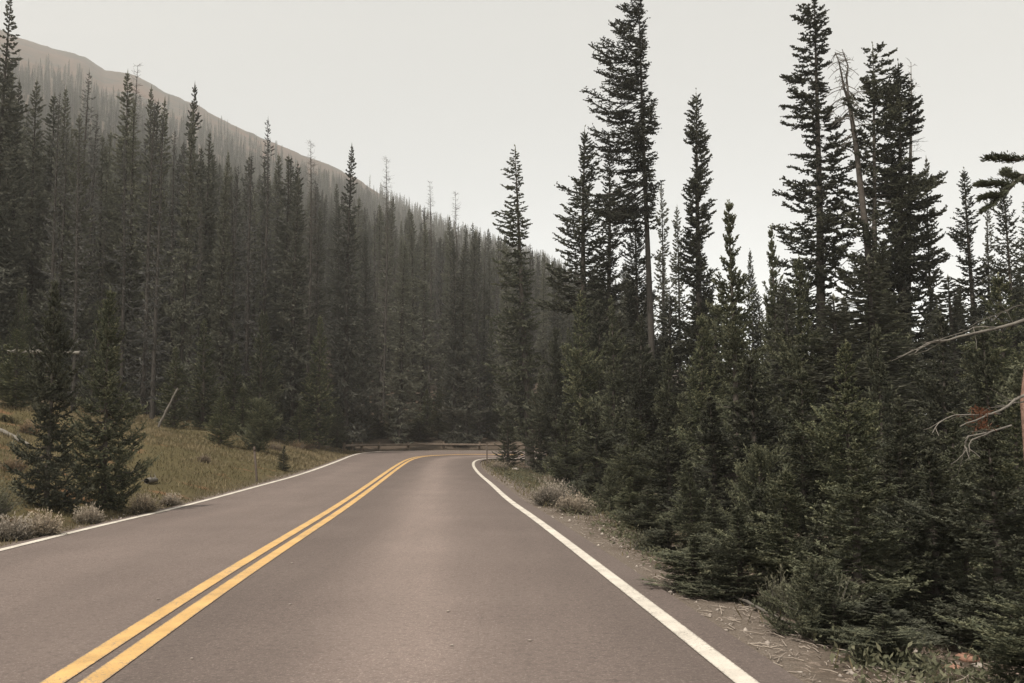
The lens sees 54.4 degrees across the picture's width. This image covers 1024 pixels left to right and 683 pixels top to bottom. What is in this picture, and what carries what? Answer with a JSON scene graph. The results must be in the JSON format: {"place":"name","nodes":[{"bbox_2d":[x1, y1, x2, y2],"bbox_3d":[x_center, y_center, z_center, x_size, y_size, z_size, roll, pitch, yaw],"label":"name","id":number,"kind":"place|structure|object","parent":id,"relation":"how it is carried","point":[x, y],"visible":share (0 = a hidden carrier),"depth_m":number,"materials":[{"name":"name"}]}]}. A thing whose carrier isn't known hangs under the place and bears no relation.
{"place":"outdoors","nodes":[
{"label":"outdoors","id":0,"kind":"place"},
{"bbox_2d":[0,451,803,682],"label":"road","id":1,"kind":"structure","parent":0,"point":[375,584],"depth_m":8.46,"materials":[{"name":"grey asphalt"}]},
{"bbox_2d":[40,454,523,682],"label":"line","id":2,"kind":"object","parent":1,"relation":"on","point":[72,669],"visible":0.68,"depth_m":7.75,"materials":[{"name":"yellow paint"}]},
{"bbox_2d":[78,454,494,682],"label":"line","id":3,"kind":"object","parent":1,"relation":"on","point":[106,671],"visible":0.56,"depth_m":7.79,"materials":[{"name":"yellow paint"}]},
{"bbox_2d":[472,458,758,682],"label":"edge line","id":4,"kind":"object","parent":1,"relation":"on","point":[731,670],"visible":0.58,"depth_m":7.70,"materials":[{"name":"white paint"}]},
{"bbox_2d":[0,29,1023,682],"bbox_3d":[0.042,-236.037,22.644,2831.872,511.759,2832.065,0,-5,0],"label":"ground","id":5,"kind":"structure","parent":0,"point":[34,53],"depth_m":26.27,"materials":[{"name":"soil"}]},
{"bbox_2d":[1,80,38,395],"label":"spruce tree","id":6,"kind":"object","parent":5,"relation":"on","point":[13,212],"visible":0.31,"depth_m":51.28,"materials":[{"name":"green plant"}]},
{"bbox_2d":[0,0,45,373],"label":"spruce tree","id":7,"kind":"object","parent":5,"relation":"on","point":[7,282],"visible":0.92,"depth_m":44.89,"materials":[{"name":"green plant"}]},
{"bbox_2d":[0,329,49,408],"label":"spruce tree","id":8,"kind":"object","parent":5,"relation":"on","point":[17,381],"visible":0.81,"depth_m":29.92,"materials":[{"name":"green plant"}]},
{"bbox_2d":[17,79,51,396],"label":"spruce tree","id":9,"kind":"object","parent":5,"relation":"on","point":[31,201],"visible":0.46,"depth_m":56.24,"materials":[{"name":"green plant"}]},
{"bbox_2d":[0,276,94,512],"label":"spruce tree","id":10,"kind":"object","parent":5,"relation":"on","point":[53,466],"visible":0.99,"depth_m":16.46,"materials":[{"name":"green plant"}]},
{"bbox_2d":[33,85,75,395],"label":"spruce tree","id":11,"kind":"object","parent":5,"relation":"on","point":[61,141],"visible":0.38,"depth_m":50.62,"materials":[{"name":"green plant"}]},
{"bbox_2d":[61,118,90,411],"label":"spruce tree","id":12,"kind":"object","parent":5,"relation":"on","point":[75,304],"visible":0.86,"depth_m":40.54,"materials":[{"name":"green plant"}]},
{"bbox_2d":[54,115,100,401],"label":"spruce tree","id":13,"kind":"object","parent":5,"relation":"on","point":[83,325],"visible":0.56,"depth_m":47.95,"materials":[{"name":"green plant"}]},
{"bbox_2d":[82,135,117,398],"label":"spruce tree","id":14,"kind":"object","parent":5,"relation":"on","point":[100,219],"visible":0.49,"depth_m":56.61,"materials":[{"name":"green plant"}]},
{"bbox_2d":[54,287,161,511],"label":"spruce tree","id":15,"kind":"object","parent":5,"relation":"on","point":[104,497],"visible":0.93,"depth_m":18.06,"materials":[{"name":"green plant"}]},
{"bbox_2d":[92,71,144,404],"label":"spruce tree","id":16,"kind":"object","parent":5,"relation":"on","point":[111,271],"visible":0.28,"depth_m":56.86,"materials":[{"name":"green plant"}]},
{"bbox_2d":[100,143,143,408],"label":"spruce tree","id":17,"kind":"object","parent":5,"relation":"on","point":[123,307],"visible":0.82,"depth_m":47.83,"materials":[{"name":"green plant"}]},
{"bbox_2d":[102,97,148,411],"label":"spruce tree","id":18,"kind":"object","parent":5,"relation":"on","point":[133,223],"visible":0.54,"depth_m":50.06,"materials":[{"name":"green plant"}]},
{"bbox_2d":[116,98,171,409],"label":"spruce tree","id":19,"kind":"object","parent":5,"relation":"on","point":[139,280],"visible":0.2,"depth_m":51.66,"materials":[{"name":"green plant"}]},
{"bbox_2d":[125,103,168,414],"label":"spruce tree","id":20,"kind":"object","parent":5,"relation":"on","point":[145,367],"visible":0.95,"depth_m":45.03,"materials":[{"name":"green plant"}]},
{"bbox_2d":[119,99,181,413],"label":"spruce tree","id":21,"kind":"object","parent":5,"relation":"on","point":[139,325],"visible":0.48,"depth_m":48.80,"materials":[{"name":"green plant"}]},
{"bbox_2d":[140,116,171,419],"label":"spruce tree","id":22,"kind":"object","parent":5,"relation":"on","point":[154,348],"visible":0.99,"depth_m":42.85,"materials":[{"name":"green plant"}]},
{"bbox_2d":[151,347,194,428],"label":"spruce tree","id":23,"kind":"object","parent":5,"relation":"on","point":[174,413],"visible":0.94,"depth_m":39.92,"materials":[{"name":"green plant"}]},
{"bbox_2d":[159,112,204,421],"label":"spruce tree","id":24,"kind":"object","parent":5,"relation":"on","point":[182,296],"visible":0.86,"depth_m":45.43,"materials":[{"name":"green plant"}]},
{"bbox_2d":[0,398,364,545],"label":"grass","id":25,"kind":"structure","parent":5,"relation":"on","point":[321,454],"depth_m":30.69,"materials":[{"name":"green plant"}]},
{"bbox_2d":[183,148,211,419],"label":"spruce tree","id":26,"kind":"object","parent":5,"relation":"on","point":[200,186],"visible":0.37,"depth_m":55.29,"materials":[{"name":"green plant"}]},
{"bbox_2d":[171,133,226,422],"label":"spruce tree","id":27,"kind":"object","parent":5,"relation":"on","point":[211,227],"visible":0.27,"depth_m":58.29,"materials":[{"name":"green plant"}]},
{"bbox_2d":[183,318,224,429],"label":"spruce tree","id":28,"kind":"object","parent":5,"relation":"on","point":[195,408],"visible":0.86,"depth_m":41.94,"materials":[{"name":"green plant"}]},
{"bbox_2d":[198,171,247,421],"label":"spruce tree","id":29,"kind":"object","parent":5,"relation":"on","point":[221,327],"visible":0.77,"depth_m":50.14,"materials":[{"name":"green plant"}]},
{"bbox_2d":[214,180,247,429],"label":"spruce tree","id":30,"kind":"object","parent":5,"relation":"on","point":[234,313],"visible":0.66,"depth_m":50.43,"materials":[{"name":"green plant"}]},
{"bbox_2d":[236,155,260,429],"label":"spruce tree","id":31,"kind":"object","parent":5,"relation":"on","point":[247,347],"visible":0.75,"depth_m":55.79,"materials":[{"name":"green plant"}]},
{"bbox_2d":[235,397,283,451],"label":"young spruce","id":32,"kind":"object","parent":5,"relation":"on","point":[261,427],"visible":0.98,"depth_m":36.70,"materials":[{"name":"green plant"}]},
{"bbox_2d":[274,162,315,442],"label":"spruce tree","id":33,"kind":"object","parent":5,"relation":"on","point":[299,312],"visible":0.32,"depth_m":57.85,"materials":[{"name":"green plant"}]},
{"bbox_2d":[270,176,321,442],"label":"spruce tree","id":34,"kind":"object","parent":5,"relation":"on","point":[287,399],"visible":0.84,"depth_m":56.45,"materials":[{"name":"green plant"}]},
{"bbox_2d":[321,145,375,450],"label":"spruce tree","id":35,"kind":"object","parent":5,"relation":"on","point":[345,343],"visible":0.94,"depth_m":64.25,"materials":[{"name":"green plant"}]},
{"bbox_2d":[481,144,546,465],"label":"spruce tree","id":36,"kind":"object","parent":5,"relation":"on","point":[522,376],"visible":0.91,"depth_m":56.18,"materials":[{"name":"green plant"}]},
{"bbox_2d":[527,327,577,475],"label":"spruce tree","id":37,"kind":"object","parent":5,"relation":"on","point":[547,418],"visible":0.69,"depth_m":41.90,"materials":[{"name":"green plant"}]},
{"bbox_2d":[540,403,589,485],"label":"spruce tree","id":38,"kind":"object","parent":5,"relation":"on","point":[563,468],"visible":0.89,"depth_m":32.70,"materials":[{"name":"green plant"}]},
{"bbox_2d":[542,290,610,481],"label":"spruce tree","id":39,"kind":"object","parent":5,"relation":"on","point":[580,389],"visible":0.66,"depth_m":35.79,"materials":[{"name":"green plant"}]},
{"bbox_2d":[520,125,633,464],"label":"spruce tree","id":40,"kind":"object","parent":5,"relation":"on","point":[583,263],"visible":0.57,"depth_m":44.37,"materials":[{"name":"green plant"}]},
{"bbox_2d":[557,407,621,498],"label":"spruce tree","id":41,"kind":"object","parent":5,"relation":"on","point":[597,474],"visible":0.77,"depth_m":24.77,"materials":[{"name":"green plant"}]},
{"bbox_2d":[557,301,631,477],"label":"spruce tree","id":42,"kind":"object","parent":5,"relation":"on","point":[594,339],"visible":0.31,"depth_m":39.33,"materials":[{"name":"green plant"}]},
{"bbox_2d":[569,153,644,408],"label":"spruce tree","id":43,"kind":"object","parent":5,"relation":"on","point":[609,251],"visible":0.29,"depth_m":47.46,"materials":[{"name":"green plant"}]},
{"bbox_2d":[554,0,665,442],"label":"spruce tree","id":44,"kind":"object","parent":5,"relation":"on","point":[637,140],"visible":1,"depth_m":40.42,"materials":[{"name":"green plant"}]},
{"bbox_2d":[579,295,644,476],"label":"spruce tree","id":45,"kind":"object","parent":5,"relation":"on","point":[612,422],"visible":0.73,"depth_m":32.89,"materials":[{"name":"green plant"}]},
{"bbox_2d":[595,418,658,511],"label":"spruce tree","id":46,"kind":"object","parent":5,"relation":"on","point":[634,473],"visible":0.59,"depth_m":20.68,"materials":[{"name":"green plant"}]},
{"bbox_2d":[614,313,666,489],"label":"spruce tree","id":47,"kind":"object","parent":5,"relation":"on","point":[638,404],"visible":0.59,"depth_m":29.81,"materials":[{"name":"green plant"}]},
{"bbox_2d":[614,202,671,366],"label":"spruce tree","id":48,"kind":"object","parent":5,"relation":"on","point":[633,295],"visible":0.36,"depth_m":43.20,"materials":[{"name":"green plant"}]},
{"bbox_2d":[621,292,695,428],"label":"spruce tree","id":49,"kind":"object","parent":5,"relation":"on","point":[676,359],"visible":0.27,"depth_m":39.41,"materials":[{"name":"green plant"}]},
{"bbox_2d":[631,409,694,526],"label":"spruce tree","id":50,"kind":"object","parent":5,"relation":"on","point":[680,448],"visible":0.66,"depth_m":17.82,"materials":[{"name":"green plant"}]},
{"bbox_2d":[636,346,707,496],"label":"spruce tree","id":51,"kind":"object","parent":5,"relation":"on","point":[668,403],"visible":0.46,"depth_m":27.82,"materials":[{"name":"green plant"}]},
{"bbox_2d":[651,460,722,550],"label":"young spruce","id":52,"kind":"object","parent":5,"relation":"on","point":[695,526],"visible":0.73,"depth_m":12.36,"materials":[{"name":"green plant"}]},
{"bbox_2d":[637,535,737,597],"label":"young spruce","id":53,"kind":"object","parent":5,"relation":"on","point":[693,569],"visible":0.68,"depth_m":9.03,"materials":[{"name":"green plant"}]},
{"bbox_2d":[671,88,722,408],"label":"spruce tree","id":54,"kind":"object","parent":5,"relation":"on","point":[694,246],"visible":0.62,"depth_m":43.46,"materials":[{"name":"green plant"}]},
{"bbox_2d":[655,313,742,498],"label":"spruce tree","id":55,"kind":"object","parent":5,"relation":"on","point":[701,395],"visible":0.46,"depth_m":23.85,"materials":[{"name":"green plant"}]},
{"bbox_2d":[654,394,754,541],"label":"spruce tree","id":56,"kind":"object","parent":5,"relation":"on","point":[712,435],"visible":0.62,"depth_m":14.84,"materials":[{"name":"green plant"}]},
{"bbox_2d":[676,506,786,603],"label":"young spruce","id":57,"kind":"object","parent":5,"relation":"on","point":[742,589],"visible":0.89,"depth_m":8.61,"materials":[{"name":"green plant"}]},
{"bbox_2d":[677,199,788,509],"bbox_3d":[4.637,0.563,21.117,2.370,7.314,2.166,-3,-6,25],"label":"spruce tree","id":58,"kind":"object","parent":5,"relation":"on","point":[731,334],"visible":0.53,"depth_m":21.01,"materials":[{"name":"green plant"}]},
{"bbox_2d":[487,472,1008,682],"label":"twig litter","id":59,"kind":"object","parent":5,"relation":"on","point":[769,631],"visible":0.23,"depth_m":7.23,"materials":[{"name":"brown wood"}]},
{"bbox_2d":[711,471,851,604],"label":"young spruce","id":60,"kind":"object","parent":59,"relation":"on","point":[769,560],"visible":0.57,"depth_m":8.63,"materials":[{"name":"green plant"}]},
{"bbox_2d":[693,356,809,538],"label":"spruce tree","id":61,"kind":"object","parent":5,"relation":"on","point":[768,431],"visible":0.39,"depth_m":14.44,"materials":[{"name":"green plant"}]},
{"bbox_2d":[486,463,1023,682],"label":"undergrowth","id":62,"kind":"object","parent":5,"relation":"on","point":[920,676],"visible":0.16,"depth_m":6.32,"materials":[{"name":"green plant"}]},
{"bbox_2d":[716,443,797,566],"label":"young spruce","id":63,"kind":"object","parent":5,"relation":"on","point":[758,461],"visible":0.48,"depth_m":11.85,"materials":[{"name":"green plant"}]},
{"bbox_2d":[755,225,818,477],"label":"spruce tree","id":64,"kind":"object","parent":5,"relation":"on","point":[771,299],"visible":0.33,"depth_m":27.18,"materials":[{"name":"green plant"}]},
{"bbox_2d":[760,280,824,501],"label":"spruce tree","id":65,"kind":"object","parent":5,"relation":"on","point":[783,292],"visible":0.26,"depth_m":26.07,"materials":[{"name":"green plant"}]},
{"bbox_2d":[748,0,863,429],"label":"spruce tree","id":66,"kind":"object","parent":5,"relation":"on","point":[824,222],"visible":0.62,"depth_m":34.46,"materials":[{"name":"green plant"}]},
{"bbox_2d":[750,367,867,555],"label":"spruce tree","id":67,"kind":"object","parent":5,"relation":"on","point":[803,446],"visible":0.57,"depth_m":13.78,"materials":[{"name":"green plant"}]},
{"bbox_2d":[758,556,865,639],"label":"young spruce","id":68,"kind":"object","parent":5,"relation":"on","point":[816,569],"visible":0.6,"depth_m":7.18,"materials":[{"name":"green plant"}]},
{"bbox_2d":[766,254,858,523],"bbox_3d":[6.466,1.193,21.942,2.777,6.356,2.087,-5,-8,43],"label":"spruce tree","id":69,"kind":"object","parent":5,"relation":"on","point":[791,355],"visible":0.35,"depth_m":21.94,"materials":[{"name":"green plant"}]},
{"bbox_2d":[793,580,876,645],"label":"young spruce","id":70,"kind":"object","parent":5,"relation":"on","point":[829,589],"visible":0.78,"depth_m":6.95,"materials":[{"name":"green plant"}]},
{"bbox_2d":[794,339,895,562],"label":"spruce tree","id":71,"kind":"object","parent":5,"relation":"on","point":[836,427],"visible":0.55,"depth_m":12.91,"materials":[{"name":"green plant"}]},
{"bbox_2d":[777,293,929,528],"bbox_3d":[7.068,1.542,21.363,3.421,5.214,4.138,-2,-6,16],"label":"spruce tree","id":72,"kind":"object","parent":5,"relation":"on","point":[836,343],"visible":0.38,"depth_m":21.12,"materials":[{"name":"green plant"}]},
{"bbox_2d":[777,438,932,625],"bbox_3d":[2.879,1.674,8.307,1.216,1.723,1.463,-4,-7,36],"label":"young spruce","id":73,"kind":"object","parent":5,"relation":"on","point":[873,582],"visible":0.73,"depth_m":8.22,"materials":[{"name":"green plant"}]},
{"bbox_2d":[821,49,897,323],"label":"dead tree","id":74,"kind":"object","parent":5,"relation":"on","point":[862,204],"visible":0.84,"depth_m":33.71,"materials":[{"name":"grey wood"}]},
{"bbox_2d":[816,592,948,663],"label":"young spruce","id":75,"kind":"object","parent":5,"relation":"on","point":[881,599],"visible":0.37,"depth_m":6.83,"materials":[{"name":"green plant"}]},
{"bbox_2d":[818,41,946,355],"bbox_3d":[12.426,-2.411,33.279,3.846,15.912,3.696,0,-5,0],"label":"spruce tree","id":76,"kind":"object","parent":5,"relation":"on","point":[876,94],"visible":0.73,"depth_m":33.35,"materials":[{"name":"green plant"}]},
{"bbox_2d":[844,325,923,525],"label":"spruce tree","id":77,"kind":"object","parent":5,"relation":"on","point":[873,366],"visible":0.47,"depth_m":18.94,"materials":[{"name":"green plant"}]},
{"bbox_2d":[809,254,969,512],"bbox_3d":[8.465,1.161,22.807,3.916,6.430,3.894,-1,-6,9],"label":"spruce tree","id":78,"kind":"object","parent":5,"relation":"on","point":[872,310],"visible":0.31,"depth_m":22.72,"materials":[{"name":"green plant"}]},
{"bbox_2d":[837,395,941,570],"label":"spruce tree","id":79,"kind":"object","parent":5,"relation":"on","point":[902,448],"visible":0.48,"depth_m":11.84,"materials":[{"name":"green plant"}]},
{"bbox_2d":[827,614,952,682],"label":"young spruce","id":80,"kind":"object","parent":5,"relation":"on","point":[886,642],"visible":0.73,"depth_m":6.33,"materials":[{"name":"green plant"}]},
{"bbox_2d":[853,58,958,433],"bbox_3d":[13.430,-2.197,34.239,3.861,15.683,3.519,-3,-6,30],"label":"spruce tree","id":81,"kind":"object","parent":5,"relation":"on","point":[899,279],"visible":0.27,"depth_m":34.12,"materials":[{"name":"green plant"}]},
{"bbox_2d":[865,446,1006,639],"bbox_3d":[3.619,1.768,8.463,1.680,1.752,1.262,1,-6,-6],"label":"young spruce","id":82,"kind":"object","parent":5,"relation":"on","point":[927,527],"visible":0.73,"depth_m":8.40,"materials":[{"name":"green plant"}]},
{"bbox_2d":[909,312,982,521],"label":"spruce tree","id":83,"kind":"object","parent":5,"relation":"on","point":[931,382],"visible":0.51,"depth_m":19.86,"materials":[{"name":"green plant"}]},
{"bbox_2d":[915,275,993,436],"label":"spruce tree","id":84,"kind":"object","parent":5,"relation":"on","point":[953,323],"visible":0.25,"depth_m":29.70,"materials":[{"name":"green plant"}]},
{"bbox_2d":[890,150,1023,472],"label":"spruce tree","id":85,"kind":"object","parent":5,"relation":"on","point":[1008,174],"visible":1,"depth_m":7.99,"materials":[{"name":"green plant"}]},
{"bbox_2d":[911,411,1005,584],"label":"spruce tree","id":86,"kind":"object","parent":5,"relation":"on","point":[953,454],"visible":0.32,"depth_m":11.36,"materials":[{"name":"green plant"}]},
{"bbox_2d":[896,425,1023,659],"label":"young spruce","id":87,"kind":"object","parent":5,"relation":"on","point":[998,583],"visible":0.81,"depth_m":7.84,"materials":[{"name":"green plant"}]},
{"bbox_2d":[928,465,1014,614],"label":"young spruce","id":88,"kind":"object","parent":5,"relation":"on","point":[965,567],"visible":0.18,"depth_m":8.86,"materials":[{"name":"green plant"}]},
{"bbox_2d":[933,557,1023,682],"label":"young spruce","id":89,"kind":"object","parent":5,"relation":"on","point":[1011,652],"visible":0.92,"depth_m":6.14,"materials":[{"name":"green plant"}]},
{"bbox_2d":[934,324,1022,549],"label":"spruce tree","id":90,"kind":"object","parent":5,"relation":"on","point":[986,397],"visible":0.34,"depth_m":16.01,"materials":[{"name":"green plant"}]},
{"bbox_2d":[946,167,1013,410],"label":"spruce tree","id":91,"kind":"object","parent":5,"relation":"on","point":[973,309],"visible":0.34,"depth_m":37.37,"materials":[{"name":"green plant"}]},
{"bbox_2d":[956,272,1023,517],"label":"spruce tree","id":92,"kind":"object","parent":5,"relation":"on","point":[1003,351],"visible":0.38,"depth_m":23.53,"materials":[{"name":"green plant"}]},
{"bbox_2d":[961,393,1023,597],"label":"spruce tree","id":93,"kind":"object","parent":5,"relation":"on","point":[1008,467],"visible":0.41,"depth_m":10.41,"materials":[{"name":"green plant"}]},
{"bbox_2d":[981,177,1023,381],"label":"spruce tree","id":94,"kind":"object","parent":5,"relation":"on","point":[1016,295],"visible":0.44,"depth_m":36.44,"materials":[{"name":"green plant"}]},
{"bbox_2d":[0,0,1023,373],"label":"sky","id":95,"kind":"structure","parent":0,"point":[444,91],"materials":[{"name":"white"}]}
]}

